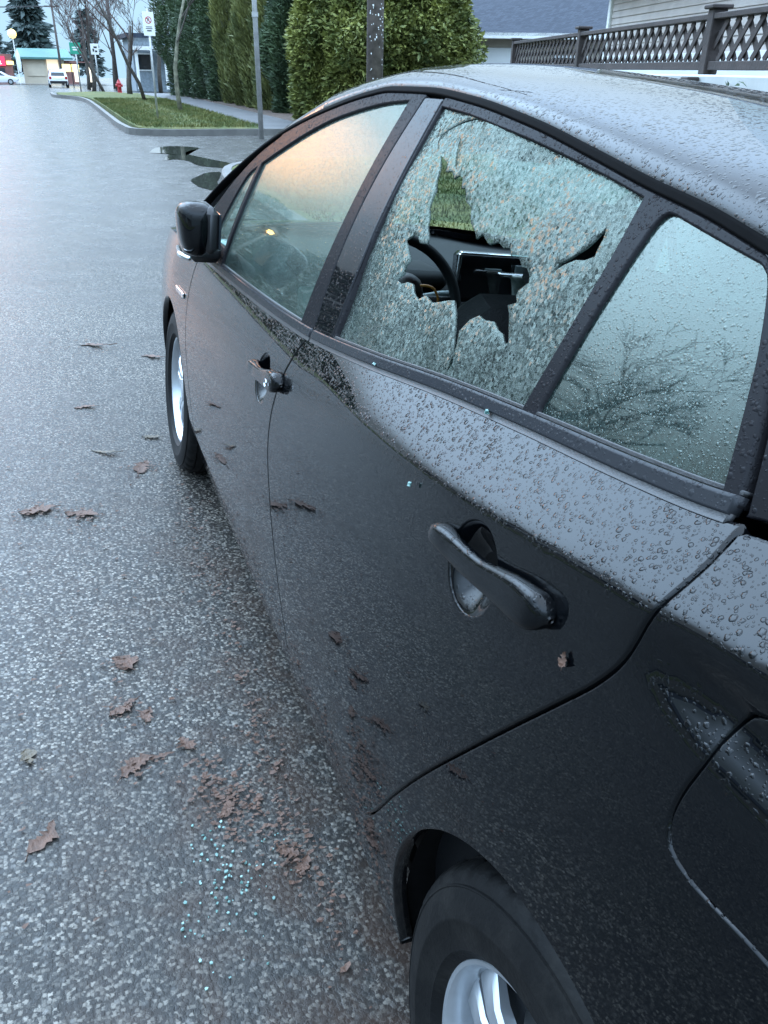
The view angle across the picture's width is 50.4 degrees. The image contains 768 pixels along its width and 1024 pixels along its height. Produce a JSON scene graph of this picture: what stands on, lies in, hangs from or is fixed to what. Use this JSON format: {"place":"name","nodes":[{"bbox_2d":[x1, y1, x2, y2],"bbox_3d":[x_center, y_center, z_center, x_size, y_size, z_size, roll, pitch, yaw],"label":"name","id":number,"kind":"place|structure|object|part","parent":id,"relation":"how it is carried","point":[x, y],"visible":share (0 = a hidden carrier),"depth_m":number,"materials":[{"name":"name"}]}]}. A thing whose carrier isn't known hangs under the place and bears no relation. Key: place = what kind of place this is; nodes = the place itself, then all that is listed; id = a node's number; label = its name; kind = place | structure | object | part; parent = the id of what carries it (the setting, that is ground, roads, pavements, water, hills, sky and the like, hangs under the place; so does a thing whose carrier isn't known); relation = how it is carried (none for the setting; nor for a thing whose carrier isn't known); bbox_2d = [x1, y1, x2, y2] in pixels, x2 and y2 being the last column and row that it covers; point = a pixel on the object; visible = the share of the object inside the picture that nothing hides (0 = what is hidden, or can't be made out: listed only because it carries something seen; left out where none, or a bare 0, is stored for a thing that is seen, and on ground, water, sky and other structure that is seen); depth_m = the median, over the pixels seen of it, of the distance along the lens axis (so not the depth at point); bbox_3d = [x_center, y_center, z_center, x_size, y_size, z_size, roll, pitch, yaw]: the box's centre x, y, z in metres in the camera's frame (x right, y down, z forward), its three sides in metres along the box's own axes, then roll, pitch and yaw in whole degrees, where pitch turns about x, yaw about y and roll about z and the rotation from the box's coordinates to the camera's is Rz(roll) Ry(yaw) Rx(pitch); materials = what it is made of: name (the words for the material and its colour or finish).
{"place":"outdoors","nodes":[
{"label":"outdoors","id":0,"kind":"place"},
{"bbox_2d":[13,48,78,83],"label":"teal roof building","id":1,"kind":"structure","parent":0,"point":[37,63],"depth_m":115.62,"materials":[{"name":"metal"}]},
{"bbox_2d":[46,59,58,68],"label":"shop window","id":2,"kind":"structure","parent":1,"relation":"in","point":[51,63],"depth_m":115.92,"materials":[{"name":"beige glass"}]},
{"bbox_2d":[0,0,192,77],"label":"sky","id":3,"kind":"structure","parent":0,"point":[140,6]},
{"bbox_2d":[56,91,258,128],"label":"verge","id":4,"kind":"structure","parent":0,"point":[92,94],"depth_m":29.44,"materials":[{"name":"green plant"}]},
{"bbox_2d":[79,0,145,99],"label":"street tree","id":5,"kind":"object","parent":4,"relation":"on","point":[124,56],"visible":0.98,"depth_m":33.17,"materials":[{"name":"brown plant"}]},
{"bbox_2d":[115,79,122,92],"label":"fire hydrant","id":6,"kind":"object","parent":4,"relation":"on","point":[119,85],"visible":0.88,"depth_m":47.78,"materials":[{"name":"red metal"}]},
{"bbox_2d":[102,0,142,93],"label":"street tree","id":7,"kind":"object","parent":4,"relation":"on","point":[129,36],"visible":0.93,"depth_m":44.53,"materials":[{"name":"brown plant"}]},
{"bbox_2d":[142,8,158,117],"bbox_3d":[-6.404,-12.267,22.673,0.300,2.920,0.070,-9,30,-19],"label":"parking sign","id":8,"kind":"object","parent":4,"relation":"on","point":[148,23],"visible":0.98,"depth_m":22.20,"materials":[{"name":"metal"}]},
{"bbox_2d":[173,0,193,110],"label":"street tree","id":9,"kind":"object","parent":4,"relation":"on","point":[175,71],"visible":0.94,"depth_m":26.91,"materials":[{"name":"brown plant"}]},
{"bbox_2d":[0,77,411,1023],"bbox_3d":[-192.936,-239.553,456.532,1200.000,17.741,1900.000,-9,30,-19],"label":"road","id":10,"kind":"structure","parent":0,"point":[90,197],"depth_m":2.08,"materials":[{"name":"grey asphalt"}]},
{"bbox_2d":[0,54,15,83],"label":"red shop","id":11,"kind":"structure","parent":10,"relation":"on","point":[6,64],"depth_m":111.69,"materials":[{"name":"red"}]},
{"bbox_2d":[0,33,16,75],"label":"conifer","id":12,"kind":"object","parent":10,"relation":"on","point":[1,46],"visible":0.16,"depth_m":136.81,"materials":[{"name":"green plant"}]},
{"bbox_2d":[0,71,18,84],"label":"white sedan","id":13,"kind":"object","parent":10,"relation":"on","point":[9,79],"visible":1,"depth_m":99.08,"materials":[{"name":"paint"}]},
{"bbox_2d":[7,29,21,83],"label":"globe lamp","id":14,"kind":"object","parent":10,"relation":"on","point":[11,33],"visible":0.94,"depth_m":105.50,"materials":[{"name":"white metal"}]},
{"bbox_2d":[20,748,36,764],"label":"fallen leaf","id":15,"kind":"object","parent":10,"relation":"on","point":[28,754],"visible":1,"depth_m":1.82,"materials":[{"name":"brown plant"}]},
{"bbox_2d":[0,0,57,74],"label":"conifer","id":16,"kind":"object","parent":10,"relation":"on","point":[30,27],"visible":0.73,"depth_m":120.87,"materials":[{"name":"green plant"}]},
{"bbox_2d":[18,503,59,513],"bbox_3d":[-1.192,-0.012,2.826,0.079,0.013,0.129,17,32,27],"label":"fallen leaf","id":17,"kind":"object","parent":10,"relation":"on","point":[32,510],"visible":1,"depth_m":2.83,"materials":[{"name":"brown plant"}]},
{"bbox_2d":[25,819,59,861],"bbox_3d":[-0.685,0.651,1.625,0.048,0.006,0.093,21,34,32],"label":"fallen leaf","id":18,"kind":"object","parent":10,"relation":"on","point":[38,843],"visible":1,"depth_m":1.63,"materials":[{"name":"plant"}]},
{"bbox_2d":[44,2,64,84],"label":"utility pole","id":19,"kind":"object","parent":10,"relation":"on","point":[58,50],"visible":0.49,"depth_m":103.30,"materials":[{"name":"brown wood"}]},
{"bbox_2d":[0,6,43,7],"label":"power lines","id":20,"kind":"object","parent":19,"relation":"hanging from","point":[13,6],"visible":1,"depth_m":100.80,"materials":[{"name":"black rubber"}]},
{"bbox_2d":[48,69,68,87],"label":"white suv","id":21,"kind":"object","parent":10,"relation":"on","point":[57,76],"visible":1,"depth_m":78.98,"materials":[{"name":"paint"}]},
{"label":"rear window","id":22,"kind":"part","parent":21,"relation":"part of","materials":[{"name":"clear glass"}]},
{"bbox_2d":[62,64,78,71],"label":"yellow kiosk sign","id":23,"kind":"object","parent":10,"relation":"on","point":[66,67],"visible":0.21,"depth_m":98.46,"materials":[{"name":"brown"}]},
{"bbox_2d":[48,0,94,89],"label":"bare tree","id":24,"kind":"object","parent":10,"relation":"on","point":[86,65],"visible":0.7,"depth_m":68.80,"materials":[{"name":"brown plant"}]},
{"bbox_2d":[69,42,81,91],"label":"green sign","id":25,"kind":"object","parent":10,"relation":"on","point":[73,49],"visible":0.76,"depth_m":57.82,"materials":[{"name":"metal"}]},
{"bbox_2d":[47,0,104,91],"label":"street tree","id":26,"kind":"object","parent":10,"relation":"on","point":[86,60],"visible":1,"depth_m":49.77,"materials":[{"name":"brown plant"}]},
{"bbox_2d":[70,61,91,86],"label":"bus shelter","id":27,"kind":"object","parent":10,"relation":"on","point":[76,73],"visible":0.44,"depth_m":83.99,"materials":[{"name":"beige"}]},
{"bbox_2d":[65,508,97,515],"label":"fallen leaf","id":28,"kind":"object","parent":10,"relation":"on","point":[85,512],"visible":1,"depth_m":2.84,"materials":[{"name":"brown plant"}]},
{"bbox_2d":[74,405,99,407],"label":"fallen leaf","id":29,"kind":"object","parent":10,"relation":"on","point":[84,406],"visible":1,"depth_m":3.75,"materials":[{"name":"plant"}]},
{"bbox_2d":[77,0,100,90],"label":"street tree","id":30,"kind":"object","parent":10,"relation":"on","point":[87,35],"visible":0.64,"depth_m":54.84,"materials":[{"name":"brown plant"}]},
{"bbox_2d":[68,7,111,76],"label":"conifer","id":31,"kind":"object","parent":10,"relation":"on","point":[100,63],"visible":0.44,"depth_m":132.42,"materials":[{"name":"green plant"}]},
{"bbox_2d":[90,43,100,90],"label":"street sign","id":32,"kind":"object","parent":10,"relation":"on","point":[94,49],"visible":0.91,"depth_m":51.58,"materials":[{"name":"metal"}]},
{"bbox_2d":[80,0,119,86],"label":"bare tree","id":33,"kind":"object","parent":10,"relation":"on","point":[100,20],"visible":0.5,"depth_m":85.42,"materials":[{"name":"brown plant"}]},
{"bbox_2d":[72,0,129,88],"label":"bare tree","id":34,"kind":"object","parent":10,"relation":"on","point":[114,87],"visible":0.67,"depth_m":72.42,"materials":[{"name":"brown plant"}]},
{"bbox_2d":[86,343,116,344],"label":"fallen leaf","id":35,"kind":"object","parent":10,"relation":"on","point":[99,344],"visible":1,"depth_m":4.62,"materials":[{"name":"plant"}]},
{"bbox_2d":[92,450,120,452],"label":"fallen leaf","id":36,"kind":"object","parent":10,"relation":"on","point":[109,451],"visible":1,"depth_m":3.32,"materials":[{"name":"plant"}]},
{"bbox_2d":[105,0,118,89],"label":"utility pole","id":37,"kind":"object","parent":10,"relation":"on","point":[113,53],"visible":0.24,"depth_m":67.35,"materials":[{"name":"brown wood"}]},
{"bbox_2d":[109,696,139,716],"bbox_3d":[-0.636,0.474,1.997,0.053,0.007,0.084,3,28,3],"label":"fallen leaf","id":38,"kind":"object","parent":10,"relation":"on","point":[122,708],"visible":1,"depth_m":1.99,"materials":[{"name":"brown plant"}]},
{"bbox_2d":[111,655,139,669],"bbox_3d":[-0.681,0.394,2.145,0.074,0.010,0.071,-3,29,-7],"label":"fallen leaf","id":39,"kind":"object","parent":10,"relation":"on","point":[129,659],"visible":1,"depth_m":2.15,"materials":[{"name":"plant"}]},
{"bbox_2d":[105,0,163,32],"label":"bare tree","id":40,"kind":"object","parent":10,"relation":"on","point":[119,10],"visible":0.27,"depth_m":82.18,"materials":[{"name":"plant"}]},
{"bbox_2d":[117,753,153,782],"bbox_3d":[-0.563,0.567,1.828,0.050,0.005,0.104,26,36,28],"label":"fallen leaf","id":41,"kind":"object","parent":10,"relation":"on","point":[141,759],"visible":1,"depth_m":1.83,"materials":[{"name":"plant"}]},
{"bbox_2d":[132,460,149,476],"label":"fallen leaf","id":42,"kind":"object","parent":10,"relation":"on","point":[140,467],"visible":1,"depth_m":3.23,"materials":[{"name":"plant"}]},
{"bbox_2d":[136,706,153,725],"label":"fallen leaf","id":43,"kind":"object","parent":10,"relation":"on","point":[146,715],"visible":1,"depth_m":1.98,"materials":[{"name":"brown plant"}]},
{"bbox_2d":[142,434,162,437],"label":"fallen leaf","id":44,"kind":"object","parent":10,"relation":"on","point":[149,436],"visible":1,"depth_m":3.52,"materials":[{"name":"brown plant"}]},
{"bbox_2d":[144,354,164,356],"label":"fallen leaf","id":45,"kind":"object","parent":10,"relation":"on","point":[152,355],"visible":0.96,"depth_m":4.56,"materials":[{"name":"brown plant"}]},
{"bbox_2d":[117,33,193,91],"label":"white porch house","id":46,"kind":"structure","parent":10,"relation":"on","point":[141,65],"depth_m":62.35,"materials":[{"name":"paint"}]},
{"bbox_2d":[138,53,151,70],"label":"window","id":47,"kind":"structure","parent":46,"relation":"in","point":[144,59],"depth_m":62.12,"materials":[{"name":"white glass"}]},
{"bbox_2d":[144,751,174,764],"bbox_3d":[-0.514,0.557,1.863,0.075,0.004,0.016,-16,33,-29],"label":"fallen leaf","id":48,"kind":"object","parent":10,"relation":"on","point":[157,756],"visible":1,"depth_m":1.86,"materials":[{"name":"brown plant"}]},
{"bbox_2d":[50,92,281,135],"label":"kerb","id":49,"kind":"structure","parent":10,"relation":"on","point":[113,120],"depth_m":20.42,"materials":[{"name":"concrete"}]},
{"bbox_2d":[156,1,178,92],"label":"bare tree","id":50,"kind":"object","parent":10,"relation":"on","point":[160,87],"visible":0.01,"depth_m":57.13,"materials":[{"name":"brown plant"}]},
{"bbox_2d":[0,311,371,1008],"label":"leaf litter","id":51,"kind":"object","parent":10,"relation":"on","point":[228,805],"visible":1,"depth_m":1.78,"materials":[{"name":"brown plant"}]},
{"bbox_2d":[176,737,196,749],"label":"fallen leaf","id":52,"kind":"object","parent":10,"relation":"on","point":[187,743],"visible":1,"depth_m":1.91,"materials":[{"name":"brown plant"}]},
{"bbox_2d":[149,146,230,167],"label":"puddle","id":53,"kind":"object","parent":10,"relation":"on","point":[179,152],"visible":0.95,"depth_m":15.44,"materials":[{"name":"grey liquid"}]},
{"bbox_2d":[191,172,220,189],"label":"puddle","id":54,"kind":"object","parent":10,"relation":"on","point":[208,180],"visible":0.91,"depth_m":12.26,"materials":[{"name":"grey liquid"}]},
{"bbox_2d":[180,820,291,990],"bbox_3d":[-0.282,0.757,1.526,0.212,0.031,0.456,-1,29,-4],"label":"broken glass","id":55,"kind":"object","parent":10,"relation":"on","point":[215,897],"visible":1,"depth_m":1.59,"materials":[{"name":"clear glass"}]},
{"bbox_2d":[252,0,263,138],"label":"steel pole","id":56,"kind":"object","parent":10,"relation":"on","point":[257,68],"visible":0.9,"depth_m":18.85,"materials":[{"name":"grey metal"}]},
{"bbox_2d":[276,843,304,859],"bbox_3d":[-0.197,0.694,1.668,0.066,0.006,0.035,20,34,31],"label":"fallen leaf","id":57,"kind":"object","parent":10,"relation":"on","point":[285,850],"visible":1,"depth_m":1.67,"materials":[{"name":"brown plant"}]},
{"bbox_2d":[294,854,311,877],"bbox_3d":[-0.162,0.711,1.645,0.026,0.005,0.051,21,34,33],"label":"fallen leaf","id":58,"kind":"object","parent":10,"relation":"on","point":[306,860],"visible":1,"depth_m":1.65,"materials":[{"name":"brown plant"}]},
{"bbox_2d":[366,0,383,81],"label":"utility pole","id":59,"kind":"object","parent":10,"relation":"on","point":[375,35],"visible":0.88,"depth_m":14.00,"materials":[{"name":"brown wood"}]},
{"bbox_2d":[408,0,477,68],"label":"cedar shrub","id":60,"kind":"object","parent":10,"relation":"on","point":[468,5],"visible":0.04,"depth_m":22.89,"materials":[{"name":"green plant"}]},
{"bbox_2d":[161,63,767,1023],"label":"parked car","id":61,"kind":"object","parent":10,"relation":"on","point":[581,315],"visible":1,"depth_m":0.96,"materials":[{"name":"black paint"}]},
{"bbox_3d":[-0.340,-0.511,2.147,0.354,1.123,1.415,-3,28,-22],"label":"front door","id":62,"kind":"part","parent":61,"relation":"part of","materials":[{"name":"black paint"}]},
{"bbox_3d":[0.082,-0.021,1.258,0.261,1.111,1.164,-3,28,-22],"label":"rear door","id":63,"kind":"part","parent":61,"relation":"part of","materials":[{"name":"black paint"}]},
{"bbox_2d":[558,652,566,668],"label":"fallen leaf","id":64,"kind":"object","parent":61,"relation":"attached to","point":[562,661],"visible":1,"depth_m":0.77,"materials":[{"name":"brown plant"}]},
{"bbox_3d":[0.288,0.235,0.551,0.057,0.158,0.187,-3,28,-22],"label":"fuel door","id":65,"kind":"part","parent":61,"relation":"part of","materials":[{"name":"black paint"}]},
{"bbox_2d":[602,0,767,75],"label":"sided house","id":66,"kind":"structure","parent":10,"relation":"on","point":[625,12],"depth_m":12.43,"materials":[{"name":"beige"}]},
{"bbox_2d":[649,74,767,90],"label":"retaining wall","id":67,"kind":"structure","parent":10,"relation":"on","point":[757,82],"depth_m":5.23,"materials":[{"name":"grey concrete"}]},
{"bbox_2d":[510,4,767,74],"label":"lattice fence","id":68,"kind":"object","parent":67,"relation":"on","point":[717,18],"visible":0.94,"depth_m":6.42,"materials":[{"name":"wood"}]},
{"bbox_2d":[680,77,698,80],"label":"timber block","id":69,"kind":"structure","parent":67,"relation":"attached to","point":[692,78],"depth_m":5.69,"materials":[{"name":"wood"}]},
{"bbox_2d":[695,80,745,85],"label":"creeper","id":70,"kind":"object","parent":67,"relation":"attached to","point":[737,84],"visible":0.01,"depth_m":5.09,"materials":[{"name":"green plant"}]},
{"bbox_2d":[140,93,293,128],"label":"pavement","id":71,"kind":"structure","parent":0,"point":[270,122],"depth_m":28.37,"materials":[{"name":"concrete"}]},
{"bbox_2d":[167,93,295,120],"bbox_3d":[-6.152,-18.160,36.773,3.348,0.534,35.800,-9,30,-18],"label":"soil bed","id":72,"kind":"object","parent":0,"point":[286,116],"visible":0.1,"depth_m":29.52,"materials":[{"name":"soil"}]},
{"bbox_2d":[148,0,197,95],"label":"hedge column","id":73,"kind":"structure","parent":72,"relation":"on","point":[161,20],"depth_m":43.67,"materials":[{"name":"green plant"}]},
{"bbox_2d":[165,0,208,96],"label":"hedge column","id":74,"kind":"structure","parent":72,"relation":"on","point":[184,77],"depth_m":40.97,"materials":[{"name":"green plant"}]},
{"bbox_2d":[170,0,222,98],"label":"hedge column","id":75,"kind":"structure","parent":72,"relation":"on","point":[197,82],"depth_m":37.97,"materials":[{"name":"green plant"}]},
{"bbox_2d":[193,0,228,101],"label":"hedge column","id":76,"kind":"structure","parent":72,"relation":"on","point":[204,39],"depth_m":36.11,"materials":[{"name":"green plant"}]},
{"bbox_2d":[205,0,243,102],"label":"hedge column","id":77,"kind":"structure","parent":72,"relation":"on","point":[219,20],"depth_m":33.33,"materials":[{"name":"green plant"}]},
{"bbox_2d":[221,0,253,105],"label":"hedge column","id":78,"kind":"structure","parent":72,"relation":"on","point":[234,86],"depth_m":32.32,"materials":[{"name":"green plant"}]},
{"bbox_2d":[228,0,255,107],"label":"hedge column","id":79,"kind":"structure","parent":72,"relation":"on","point":[242,38],"depth_m":30.55,"materials":[{"name":"green plant"}]},
{"bbox_2d":[245,0,275,110],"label":"hedge column","id":80,"kind":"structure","parent":72,"relation":"on","point":[267,93],"depth_m":29.48,"materials":[{"name":"green plant"}]},
{"bbox_2d":[253,0,317,112],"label":"hedge column","id":81,"kind":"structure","parent":72,"relation":"on","point":[272,51],"depth_m":27.28,"materials":[{"name":"green plant"}]},
{"bbox_2d":[282,0,366,120],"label":"cedar shrub","id":82,"kind":"object","parent":72,"relation":"on","point":[304,89],"visible":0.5,"depth_m":22.60,"materials":[{"name":"green plant"}]},
{"bbox_2d":[297,0,441,100],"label":"cedar shrub","id":83,"kind":"object","parent":72,"relation":"on","point":[333,61],"visible":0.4,"depth_m":21.89,"materials":[{"name":"green plant"}]},
{"bbox_2d":[343,0,488,81],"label":"cedar shrub","id":84,"kind":"object","parent":72,"relation":"on","point":[445,23],"visible":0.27,"depth_m":22.16,"materials":[{"name":"green plant"}]},
{"bbox_2d":[222,161,241,179],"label":"kerb","id":85,"kind":"structure","parent":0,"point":[226,170],"depth_m":12.49,"materials":[{"name":"concrete"}]},
{"bbox_2d":[232,157,473,230],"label":"lawn","id":86,"kind":"structure","parent":0,"point":[461,226],"depth_m":9.67,"materials":[{"name":"green plant"}]},
{"bbox_2d":[430,162,473,230],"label":"grass","id":87,"kind":"structure","parent":0,"point":[444,181],"depth_m":9.89,"materials":[{"name":"green plant"}]},
{"bbox_2d":[385,0,608,63],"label":"garage house","id":88,"kind":"structure","parent":0,"point":[503,22],"depth_m":25.76,"materials":[{"name":"beige paint"}]},
{"bbox_2d":[475,47,510,63],"bbox_3d":[2.455,-13.826,26.440,3.300,2.120,0.050,5,29,8],"label":"garage door","id":89,"kind":"structure","parent":88,"relation":"in","point":[495,55],"depth_m":25.85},
{"bbox_2d":[554,55,587,63],"bbox_3d":[5.813,-13.879,25.756,1.100,0.900,0.075,5,29,8],"label":"window","id":90,"kind":"structure","parent":88,"relation":"in","point":[555,55],"depth_m":25.57,"materials":[{"name":"white glass"}]}
]}

